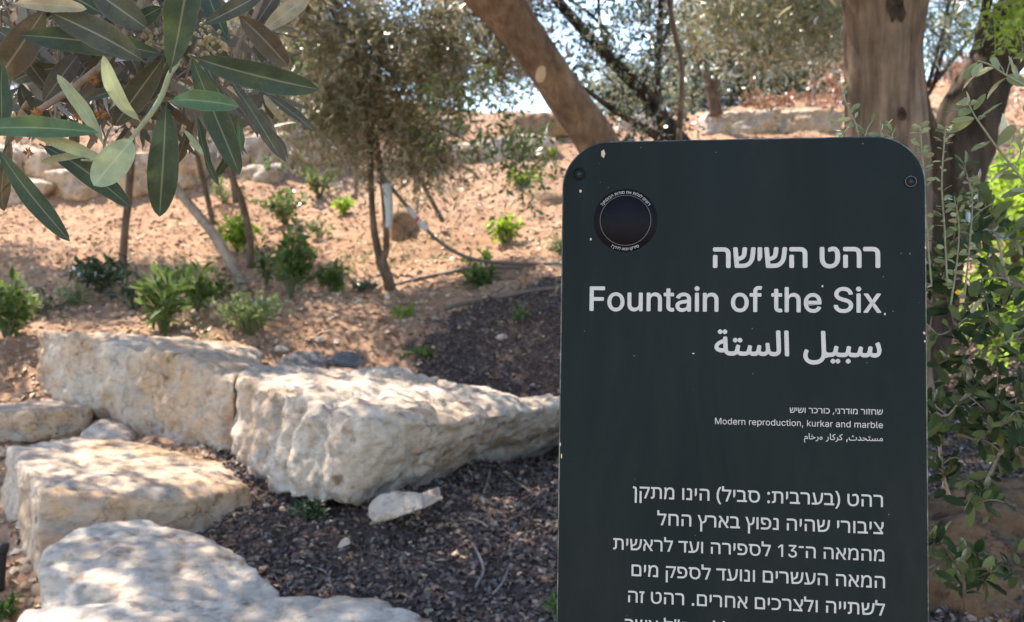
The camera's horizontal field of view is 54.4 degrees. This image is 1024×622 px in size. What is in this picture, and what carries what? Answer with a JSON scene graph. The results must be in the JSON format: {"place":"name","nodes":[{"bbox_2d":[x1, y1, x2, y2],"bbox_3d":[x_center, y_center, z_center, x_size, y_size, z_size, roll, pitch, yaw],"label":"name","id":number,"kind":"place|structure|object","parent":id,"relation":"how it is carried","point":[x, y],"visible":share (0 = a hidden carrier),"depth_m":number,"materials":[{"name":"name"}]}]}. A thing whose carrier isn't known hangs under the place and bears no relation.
{"place":"outdoors","nodes":[
{"label":"outdoors","id":0,"kind":"place"},
{"bbox_2d":[0,73,1023,621],"bbox_3d":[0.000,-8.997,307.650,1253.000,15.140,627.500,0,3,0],"label":"ground","id":1,"kind":"structure","parent":0,"point":[386,353],"depth_m":5.82,"materials":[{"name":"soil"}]},
{"bbox_2d":[0,541,9,591],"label":"pipe end","id":2,"kind":"object","parent":1,"relation":"on","point":[4,548],"visible":1,"depth_m":2.78,"materials":[{"name":"plastic"}]},
{"bbox_2d":[0,591,27,621],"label":"leafy weed","id":3,"kind":"object","parent":1,"relation":"on","point":[8,608],"visible":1,"depth_m":2.73,"materials":[{"name":"green plant"}]},
{"bbox_2d":[0,144,32,170],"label":"limestone block","id":4,"kind":"structure","parent":1,"relation":"on","point":[18,157],"depth_m":9.32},
{"bbox_2d":[0,265,42,338],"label":"leafy weed","id":5,"kind":"object","parent":1,"relation":"on","point":[16,307],"visible":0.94,"depth_m":5.16,"materials":[{"name":"green plant"}]},
{"bbox_2d":[7,178,56,205],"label":"limestone block","id":6,"kind":"structure","parent":1,"relation":"on","point":[45,188],"depth_m":8.79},
{"bbox_2d":[24,148,64,180],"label":"limestone block","id":7,"kind":"structure","parent":6,"relation":"on","point":[34,166],"depth_m":9.18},
{"bbox_2d":[0,399,92,442],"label":"limestone slab","id":8,"kind":"structure","parent":1,"relation":"on","point":[32,421],"depth_m":4.15,"materials":[{"name":"stone"}]},
{"bbox_2d":[24,285,75,317],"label":"leafy weed","id":9,"kind":"object","parent":1,"relation":"on","point":[45,307],"visible":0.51,"depth_m":5.67,"materials":[{"name":"green plant"}]},
{"bbox_2d":[44,169,98,201],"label":"limestone block","id":10,"kind":"structure","parent":1,"relation":"on","point":[70,186],"depth_m":8.87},
{"bbox_2d":[56,279,93,306],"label":"leafy weed","id":11,"kind":"object","parent":1,"relation":"on","point":[76,299],"visible":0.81,"depth_m":6.21,"materials":[{"name":"green plant"}]},
{"bbox_2d":[62,247,139,293],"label":"leafy weed","id":12,"kind":"object","parent":1,"relation":"on","point":[98,277],"visible":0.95,"depth_m":6.40,"materials":[{"name":"green plant"}]},
{"bbox_2d":[80,419,136,441],"bbox_3d":[-1.674,0.505,4.168,0.221,0.106,0.513,-1,3,-13],"label":"limestone rock","id":13,"kind":"object","parent":1,"relation":"on","point":[104,429],"visible":0.68,"depth_m":4.06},
{"bbox_2d":[102,263,148,309],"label":"leafy weed","id":14,"kind":"object","parent":1,"relation":"on","point":[131,295],"visible":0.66,"depth_m":6.13,"materials":[{"name":"green plant"}]},
{"bbox_2d":[0,437,252,578],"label":"limestone slab","id":15,"kind":"structure","parent":1,"relation":"on","point":[54,492],"depth_m":3.20,"materials":[{"name":"stone"}]},
{"bbox_2d":[2,0,252,268],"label":"young olive tree","id":16,"kind":"object","parent":1,"relation":"on","point":[123,249],"visible":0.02,"depth_m":6.96,"materials":[{"name":"brown plant"}]},
{"bbox_2d":[117,152,148,197],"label":"limestone block","id":17,"kind":"structure","parent":1,"relation":"on","point":[140,188],"depth_m":8.89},
{"bbox_2d":[36,329,263,452],"bbox_3d":[-1.522,0.342,4.627,1.733,0.497,0.802,2,3,39],"label":"limestone boulder","id":18,"kind":"object","parent":1,"relation":"on","point":[181,389],"visible":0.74,"depth_m":4.25,"materials":[{"name":"stone"}]},
{"bbox_2d":[37,519,279,608],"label":"limestone slab","id":19,"kind":"structure","parent":1,"relation":"on","point":[140,560],"depth_m":2.63,"materials":[{"name":"stone"}]},
{"bbox_2d":[126,260,196,335],"bbox_3d":[-1.869,-0.070,5.303,0.357,0.409,0.425,0,3,0],"label":"leafy weed","id":20,"kind":"object","parent":1,"relation":"on","point":[158,294],"visible":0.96,"depth_m":5.24,"materials":[{"name":"green plant"}]},
{"bbox_2d":[157,255,196,280],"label":"leafy weed","id":21,"kind":"object","parent":1,"relation":"on","point":[183,267],"visible":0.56,"depth_m":6.66,"materials":[{"name":"green plant"}]},
{"bbox_2d":[178,147,210,188],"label":"limestone block","id":22,"kind":"structure","parent":1,"relation":"on","point":[188,177],"depth_m":8.96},
{"bbox_2d":[181,259,221,311],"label":"leafy weed","id":23,"kind":"object","parent":1,"relation":"on","point":[199,291],"visible":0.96,"depth_m":5.50,"materials":[{"name":"green plant"}]},
{"bbox_2d":[107,7,305,268],"bbox_3d":[-2.156,-1.520,7.306,1.652,2.414,2.011,0,3,0],"label":"twin stem tree","id":24,"kind":"object","parent":1,"relation":"on","point":[237,193],"visible":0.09,"depth_m":6.95,"materials":[{"name":"brown plant"}]},
{"bbox_2d":[175,183,250,292],"bbox_3d":[-2.064,-0.565,6.665,0.740,0.906,0.082,1,3,22],"label":"trunk","id":25,"kind":"object","parent":1,"relation":"on","point":[210,229],"visible":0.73,"depth_m":6.61,"materials":[{"name":"grey wood"}]},
{"bbox_2d":[11,96,420,120],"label":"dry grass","id":26,"kind":"structure","parent":1,"relation":"on","point":[264,110],"depth_m":10.77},
{"bbox_2d":[188,266,247,298],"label":"leafy weed","id":27,"kind":"object","parent":1,"relation":"on","point":[222,282],"visible":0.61,"depth_m":6.45,"materials":[{"name":"green plant"}]},
{"bbox_2d":[17,595,431,621],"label":"limestone slab","id":28,"kind":"structure","parent":1,"relation":"on","point":[340,608],"depth_m":2.37,"materials":[{"name":"stone"}]},
{"bbox_2d":[208,175,244,203],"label":"leafy weed","id":29,"kind":"object","parent":1,"relation":"on","point":[222,196],"visible":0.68,"depth_m":8.52,"materials":[{"name":"green plant"}]},
{"bbox_2d":[213,213,261,252],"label":"leafy weed","id":30,"kind":"object","parent":1,"relation":"on","point":[235,233],"visible":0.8,"depth_m":7.47,"materials":[{"name":"green plant"}]},
{"bbox_2d":[211,288,292,335],"bbox_3d":[-1.393,0.011,5.276,0.416,0.272,0.414,2,3,39],"label":"pale bush","id":31,"kind":"object","parent":1,"relation":"on","point":[250,318],"visible":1,"depth_m":5.25,"materials":[{"name":"green plant"}]},
{"bbox_2d":[0,121,509,340],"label":"ground cover","id":32,"kind":"object","parent":1,"relation":"on","point":[363,259],"visible":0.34,"depth_m":7.11,"materials":[{"name":"green plant"}]},
{"bbox_2d":[237,163,287,183],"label":"limestone block","id":33,"kind":"structure","parent":1,"relation":"on","point":[259,172],"depth_m":9.11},
{"bbox_2d":[189,137,252,171],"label":"limestone block","id":34,"kind":"structure","parent":33,"relation":"on","point":[246,158],"depth_m":9.28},
{"bbox_2d":[244,131,295,165],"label":"limestone block","id":35,"kind":"structure","parent":34,"relation":"on","point":[256,145],"depth_m":9.33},
{"bbox_2d":[250,236,277,285],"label":"leafy weed","id":36,"kind":"object","parent":1,"relation":"on","point":[263,262],"visible":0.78,"depth_m":6.61,"materials":[{"name":"green plant"}]},
{"bbox_2d":[252,154,294,174],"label":"leafy weed","id":37,"kind":"object","parent":1,"relation":"on","point":[270,163],"visible":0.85,"depth_m":9.13,"materials":[{"name":"green plant"}]},
{"bbox_2d":[244,187,312,224],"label":"leafy weed","id":38,"kind":"object","parent":1,"relation":"on","point":[283,211],"visible":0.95,"depth_m":8.07,"materials":[{"name":"green plant"}]},
{"bbox_2d":[273,345,288,353],"bbox_3d":[-1.195,0.202,5.133,0.075,0.051,0.058,-2,3,-40],"label":"loose stone","id":39,"kind":"object","parent":1,"relation":"on","point":[280,349],"visible":1,"depth_m":5.11,"materials":[{"name":"stone"}]},
{"bbox_2d":[235,15,328,132],"bbox_3d":[-2.297,-2.700,10.853,1.514,2.290,2.972,-1,3,-14],"label":"green shrub","id":40,"kind":"object","parent":1,"relation":"on","point":[294,61],"visible":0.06,"depth_m":9.96,"materials":[{"name":"green plant"}]},
{"bbox_2d":[260,216,316,298],"bbox_3d":[-1.395,-0.328,6.303,0.328,0.540,0.352,2,3,39],"label":"leafy weed","id":41,"kind":"object","parent":1,"relation":"on","point":[292,267],"visible":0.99,"depth_m":6.26,"materials":[{"name":"green plant"}]},
{"bbox_2d":[277,351,334,367],"bbox_3d":[-0.971,0.238,4.886,0.277,0.079,0.320,1,3,14],"label":"grey rock","id":42,"kind":"object","parent":1,"relation":"on","point":[310,359],"visible":0.84,"depth_m":4.80,"materials":[{"name":"stone"}]},
{"bbox_2d":[286,490,332,520],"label":"leafy weed","id":43,"kind":"object","parent":1,"relation":"on","point":[307,509],"visible":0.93,"depth_m":3.17,"materials":[{"name":"green plant"}]},
{"bbox_2d":[13,0,620,152],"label":"leaning tree","id":44,"kind":"object","parent":1,"relation":"on","point":[516,28],"visible":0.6,"depth_m":4.36,"materials":[{"name":"brown plant"}]},
{"bbox_2d":[301,215,335,237],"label":"leafy weed","id":45,"kind":"object","parent":1,"relation":"on","point":[316,229],"visible":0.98,"depth_m":7.76,"materials":[{"name":"green plant"}]},
{"bbox_2d":[296,154,342,198],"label":"leafy weed","id":46,"kind":"object","parent":1,"relation":"on","point":[311,178],"visible":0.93,"depth_m":8.78,"materials":[{"name":"green plant"}]},
{"bbox_2d":[293,128,352,165],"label":"limestone block","id":47,"kind":"structure","parent":1,"relation":"on","point":[314,158],"depth_m":9.53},
{"bbox_2d":[305,258,353,292],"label":"leafy weed","id":48,"kind":"object","parent":1,"relation":"on","point":[332,279],"visible":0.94,"depth_m":6.38,"materials":[{"name":"green plant"}]},
{"bbox_2d":[329,193,355,214],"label":"leafy weed","id":49,"kind":"object","parent":1,"relation":"on","point":[345,206],"visible":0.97,"depth_m":8.29,"materials":[{"name":"green plant"}]},
{"bbox_2d":[327,351,363,368],"bbox_3d":[-0.813,0.238,4.952,0.179,0.078,0.236,0,3,9],"label":"grey rock","id":50,"kind":"object","parent":1,"relation":"on","point":[348,359],"visible":0.94,"depth_m":4.88,"materials":[{"name":"stone"}]},
{"bbox_2d":[354,157,357,198],"bbox_3d":[-1.117,-1.154,7.157,0.046,0.699,0.030,0,3,0],"label":"support stake","id":51,"kind":"object","parent":1,"relation":"on","point":[356,193],"visible":0.27,"depth_m":7.16,"materials":[{"name":"brown wood"}]},
{"bbox_2d":[349,277,378,291],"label":"leafy weed","id":52,"kind":"object","parent":1,"relation":"on","point":[363,286],"visible":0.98,"depth_m":6.45,"materials":[{"name":"green plant"}]},
{"bbox_2d":[376,151,409,177],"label":"limestone block","id":53,"kind":"structure","parent":1,"relation":"on","point":[395,170],"depth_m":9.31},
{"bbox_2d":[230,364,559,505],"bbox_3d":[-0.423,0.494,4.357,1.324,0.558,2.337,1,3,28],"label":"limestone boulder","id":54,"kind":"object","parent":1,"relation":"on","point":[361,436],"visible":0.86,"depth_m":3.50,"materials":[{"name":"stone"}]},
{"bbox_2d":[388,302,414,319],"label":"grassy weed","id":55,"kind":"object","parent":1,"relation":"on","point":[407,311],"visible":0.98,"depth_m":5.64,"materials":[{"name":"green plant"}]},
{"bbox_2d":[389,203,419,241],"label":"limestone block","id":56,"kind":"structure","parent":1,"relation":"on","point":[404,224],"depth_m":7.50,"materials":[{"name":"brown stone"}]},
{"bbox_2d":[399,342,439,358],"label":"grassy weed","id":57,"kind":"object","parent":1,"relation":"on","point":[423,352],"visible":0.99,"depth_m":5.14,"materials":[{"name":"green plant"}]},
{"bbox_2d":[265,0,577,290],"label":"forked olive tree","id":58,"kind":"object","parent":1,"relation":"on","point":[437,62],"visible":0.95,"depth_m":6.13,"materials":[{"name":"green plant"}]},
{"bbox_2d":[382,183,392,227],"bbox_3d":[-0.795,-0.674,6.357,0.069,0.287,0.064,0,3,0],"label":"white tube","id":59,"kind":"object","parent":58,"relation":"attached to","point":[388,200],"visible":0.98,"depth_m":6.34,"materials":[{"name":"plastic"}]},
{"bbox_2d":[377,168,560,265],"bbox_3d":[-0.115,-0.602,6.424,1.516,0.636,0.155,0,3,5],"label":"irrigation hose","id":60,"kind":"object","parent":58,"relation":"attached to","point":[418,220],"visible":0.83,"depth_m":6.43,"materials":[{"name":"black plastic"}]},
{"bbox_2d":[414,163,444,221],"bbox_3d":[-0.648,-0.983,7.673,0.354,0.607,0.055,2,3,38],"label":"leaning stick","id":61,"kind":"object","parent":1,"relation":"on","point":[437,210],"visible":0.34,"depth_m":7.62,"materials":[{"name":"brown wood"}]},
{"bbox_2d":[445,142,478,164],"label":"limestone block","id":62,"kind":"structure","parent":1,"relation":"on","point":[466,145],"depth_m":9.75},
{"bbox_2d":[395,265,560,285],"bbox_3d":[-0.179,-0.229,6.588,1.242,0.147,0.232,0,3,8],"label":"irrigation hose","id":63,"kind":"object","parent":1,"relation":"on","point":[451,272],"visible":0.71,"depth_m":6.63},
{"bbox_2d":[459,260,501,288],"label":"leafy weed","id":64,"kind":"object","parent":1,"relation":"on","point":[479,275],"visible":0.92,"depth_m":6.26,"materials":[{"name":"green plant"}]},
{"bbox_2d":[475,245,493,265],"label":"leafy weed","id":65,"kind":"object","parent":1,"relation":"on","point":[488,256],"visible":0.84,"depth_m":6.69,"materials":[{"name":"green plant"}]},
{"bbox_2d":[477,136,512,163],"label":"limestone block","id":66,"kind":"structure","parent":1,"relation":"on","point":[499,157],"depth_m":9.76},
{"bbox_2d":[444,286,560,309],"bbox_3d":[0.015,-0.080,5.736,0.809,0.157,0.114,0,3,7],"label":"irrigation hose","id":67,"kind":"object","parent":1,"relation":"on","point":[467,302],"visible":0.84,"depth_m":5.75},
{"bbox_2d":[481,211,526,243],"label":"leafy weed","id":68,"kind":"object","parent":1,"relation":"on","point":[508,226],"visible":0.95,"depth_m":7.19,"materials":[{"name":"green plant"}]},
{"bbox_2d":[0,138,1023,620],"bbox_3d":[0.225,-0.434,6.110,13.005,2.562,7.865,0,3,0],"label":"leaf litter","id":69,"kind":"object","parent":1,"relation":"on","point":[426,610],"visible":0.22,"depth_m":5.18,"materials":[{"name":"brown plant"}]},
{"bbox_2d":[503,168,538,187],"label":"leafy weed","id":70,"kind":"object","parent":1,"relation":"on","point":[521,183],"visible":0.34,"depth_m":8.81,"materials":[{"name":"green plant"}]},
{"bbox_2d":[511,297,533,320],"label":"grassy weed","id":71,"kind":"object","parent":1,"relation":"on","point":[521,313],"visible":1,"depth_m":5.28,"materials":[{"name":"green plant"}]},
{"bbox_2d":[508,134,557,158],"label":"limestone block","id":72,"kind":"structure","parent":1,"relation":"on","point":[550,145],"depth_m":9.98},
{"bbox_2d":[508,112,568,137],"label":"limestone block","id":73,"kind":"structure","parent":1,"relation":"on","point":[535,121],"depth_m":10.50,"materials":[{"name":"brown stone"}]},
{"bbox_2d":[524,187,561,206],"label":"limestone block","id":74,"kind":"structure","parent":1,"relation":"on","point":[553,196],"depth_m":8.39,"materials":[{"name":"brown stone"}]},
{"bbox_2d":[541,591,556,618],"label":"leafy weed","id":75,"kind":"object","parent":1,"relation":"on","point":[552,600],"visible":0.47,"depth_m":2.48,"materials":[{"name":"green plant"}]},
{"bbox_2d":[541,229,561,253],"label":"grassy weed","id":76,"kind":"object","parent":1,"relation":"on","point":[558,249],"visible":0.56,"depth_m":6.92,"materials":[{"name":"green plant"}]},
{"bbox_2d":[184,276,1023,621],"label":"mulch","id":77,"kind":"object","parent":1,"relation":"on","point":[496,612],"visible":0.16,"depth_m":3.06,"materials":[{"name":"wood"}]},
{"bbox_2d":[368,487,442,522],"bbox_3d":[-0.329,0.596,3.064,0.272,0.097,0.220,-1,3,-24],"label":"limestone rock","id":78,"kind":"object","parent":77,"relation":"on","point":[384,507],"visible":1,"depth_m":2.99,"materials":[{"name":"stone"}]},
{"bbox_2d":[471,541,484,588],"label":"fallen twig","id":79,"kind":"object","parent":77,"relation":"on","point":[483,569],"visible":1,"depth_m":2.80,"materials":[{"name":"wood"}]},
{"bbox_2d":[492,565,509,594],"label":"fallen twig","id":80,"kind":"object","parent":77,"relation":"on","point":[502,582],"visible":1,"depth_m":2.72,"materials":[{"name":"wood"}]},
{"bbox_2d":[926,150,1023,527],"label":"leafy shrub","id":81,"kind":"object","parent":77,"relation":"on","point":[1002,416],"visible":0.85,"depth_m":1.39,"materials":[{"name":"green plant"}]},
{"bbox_2d":[945,53,1023,197],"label":"tall sprig","id":82,"kind":"object","parent":81,"relation":"attached to","point":[1006,134],"visible":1,"depth_m":1.19,"materials":[{"name":"green plant"}]},
{"bbox_2d":[534,0,708,140],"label":"dark slanting tree","id":83,"kind":"object","parent":1,"relation":"on","point":[660,116],"visible":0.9,"depth_m":6.49,"materials":[{"name":"green plant"}]},
{"bbox_2d":[615,115,659,131],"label":"limestone block","id":84,"kind":"structure","parent":1,"relation":"on","point":[625,127],"depth_m":11.07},
{"bbox_2d":[581,39,708,115],"bbox_3d":[2.035,-3.273,15.032,2.376,1.867,3.280,0,3,0],"label":"grey bush","id":85,"kind":"object","parent":1,"relation":"on","point":[674,98],"visible":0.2,"depth_m":14.32,"materials":[{"name":"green plant"}]},
{"bbox_2d":[302,0,1023,418],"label":"old olive tree","id":86,"kind":"object","parent":1,"relation":"on","point":[884,74],"visible":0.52,"depth_m":3.34,"materials":[{"name":"brown plant"}]},
{"bbox_2d":[0,0,318,240],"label":"olive branch","id":87,"kind":"object","parent":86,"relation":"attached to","point":[95,49],"visible":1,"depth_m":0.92,"materials":[{"name":"green plant"}]},
{"bbox_2d":[955,0,1023,60],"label":"hanging twig","id":88,"kind":"object","parent":86,"relation":"hanging from","point":[1011,19],"visible":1,"depth_m":3.14,"materials":[{"name":"green plant"}]},
{"bbox_2d":[666,0,684,139],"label":"thin sapling","id":89,"kind":"object","parent":1,"relation":"on","point":[680,114],"visible":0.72,"depth_m":5.93,"materials":[{"name":"brown plant"}]},
{"bbox_2d":[667,97,700,112],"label":"limestone block","id":90,"kind":"structure","parent":1,"relation":"on","point":[686,101],"depth_m":14.38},
{"bbox_2d":[661,54,749,111],"bbox_3d":[2.841,-3.442,15.438,1.573,1.408,2.849,0,3,0],"label":"grey bush","id":91,"kind":"object","parent":1,"relation":"on","point":[721,93],"visible":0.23,"depth_m":14.66,"materials":[{"name":"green plant"}]},
{"bbox_2d":[661,4,765,110],"bbox_3d":[3.587,-4.533,17.899,2.499,2.806,3.492,1,3,15],"label":"tree","id":92,"kind":"object","parent":1,"relation":"on","point":[734,93],"visible":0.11,"depth_m":17.18,"materials":[{"name":"green plant"}]},
{"bbox_2d":[698,108,781,134],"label":"limestone block","id":93,"kind":"structure","parent":1,"relation":"on","point":[753,121],"depth_m":10.91,"materials":[{"name":"stone"}]},
{"bbox_2d":[639,0,844,123],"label":"yellowish olive tree","id":94,"kind":"object","parent":1,"relation":"on","point":[800,23],"visible":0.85,"depth_m":8.96,"materials":[{"name":"green plant"}]},
{"bbox_2d":[557,136,928,621],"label":"information sign","id":95,"kind":"object","parent":1,"relation":"on","point":[743,432],"visible":1,"depth_m":1.00,"materials":[{"name":"metal"}]},
{"bbox_2d":[726,14,810,106],"bbox_3d":[4.509,-4.688,18.882,2.716,2.895,3.427,0,3,0],"label":"tree","id":96,"kind":"object","parent":1,"relation":"on","point":[744,89],"visible":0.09,"depth_m":17.82,"materials":[{"name":"green plant"}]},
{"bbox_2d":[738,88,825,109],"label":"russet shrub","id":97,"kind":"object","parent":1,"relation":"on","point":[790,97],"visible":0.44,"depth_m":13.58,"materials":[{"name":"brown plant"}]},
{"bbox_2d":[739,43,841,103],"bbox_3d":[5.398,-4.526,18.866,2.680,2.913,3.517,0,3,0],"label":"tree","id":98,"kind":"object","parent":1,"relation":"on","point":[802,83],"visible":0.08,"depth_m":17.76,"materials":[{"name":"green plant"}]},
{"bbox_2d":[757,31,843,97],"bbox_3d":[4.597,-4.258,15.020,1.746,2.514,3.398,1,3,17],"label":"tree","id":99,"kind":"object","parent":1,"relation":"on","point":[813,94],"visible":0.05,"depth_m":14.79,"materials":[{"name":"green plant"}]},
{"bbox_2d":[778,109,844,132],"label":"limestone block","id":100,"kind":"structure","parent":1,"relation":"on","point":[815,120],"depth_m":10.88,"materials":[{"name":"stone"}]},
{"bbox_2d":[807,49,844,110],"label":"russet shrub","id":101,"kind":"object","parent":1,"relation":"on","point":[834,89],"visible":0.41,"depth_m":12.55,"materials":[{"name":"brown plant"}]},
{"bbox_2d":[830,80,894,138],"bbox_3d":[0.381,-0.135,1.056,0.098,0.215,0.034,0,3,0],"label":"budded sprig","id":102,"kind":"object","parent":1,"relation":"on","point":[853,108],"visible":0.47,"depth_m":1.05,"materials":[{"name":"green plant"}]},
{"bbox_2d":[816,70,1023,139],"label":"dry grass","id":103,"kind":"structure","parent":1,"relation":"on","point":[1018,111],"depth_m":11.55,"materials":[{"name":"beige plant"}]},
{"bbox_2d":[910,121,983,304],"bbox_3d":[0.534,-0.117,1.219,0.126,0.222,0.046,-2,3,-37],"label":"budded sprig","id":104,"kind":"object","parent":1,"relation":"on","point":[949,283],"visible":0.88,"depth_m":1.20,"materials":[{"name":"green plant"}]},
{"bbox_2d":[928,45,968,86],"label":"russet shrub","id":105,"kind":"object","parent":1,"relation":"on","point":[956,67],"visible":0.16,"depth_m":13.79,"materials":[{"name":"beige plant"}]},
{"bbox_2d":[923,0,997,95],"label":"pine tree","id":106,"kind":"object","parent":1,"relation":"on","point":[945,24],"visible":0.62,"depth_m":9.13,"materials":[{"name":"green plant"}]},
{"bbox_2d":[928,476,1023,621],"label":"brown rock","id":107,"kind":"object","parent":1,"relation":"on","point":[996,534],"visible":0.38,"depth_m":2.18,"materials":[{"name":"stone"}]},
{"bbox_2d":[928,520,1023,611],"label":"foliage","id":108,"kind":"object","parent":1,"relation":"on","point":[962,561],"visible":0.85,"depth_m":1.45,"materials":[{"name":"green plant"}]},
{"bbox_2d":[958,128,1023,375],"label":"sunlit shrub","id":109,"kind":"object","parent":1,"relation":"on","point":[1015,209],"visible":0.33,"depth_m":4.13,"materials":[{"name":"green plant"}]},
{"bbox_2d":[7,0,1023,114],"label":"sky","id":110,"kind":"structure","parent":0,"point":[539,101],"materials":[{"name":"white"}]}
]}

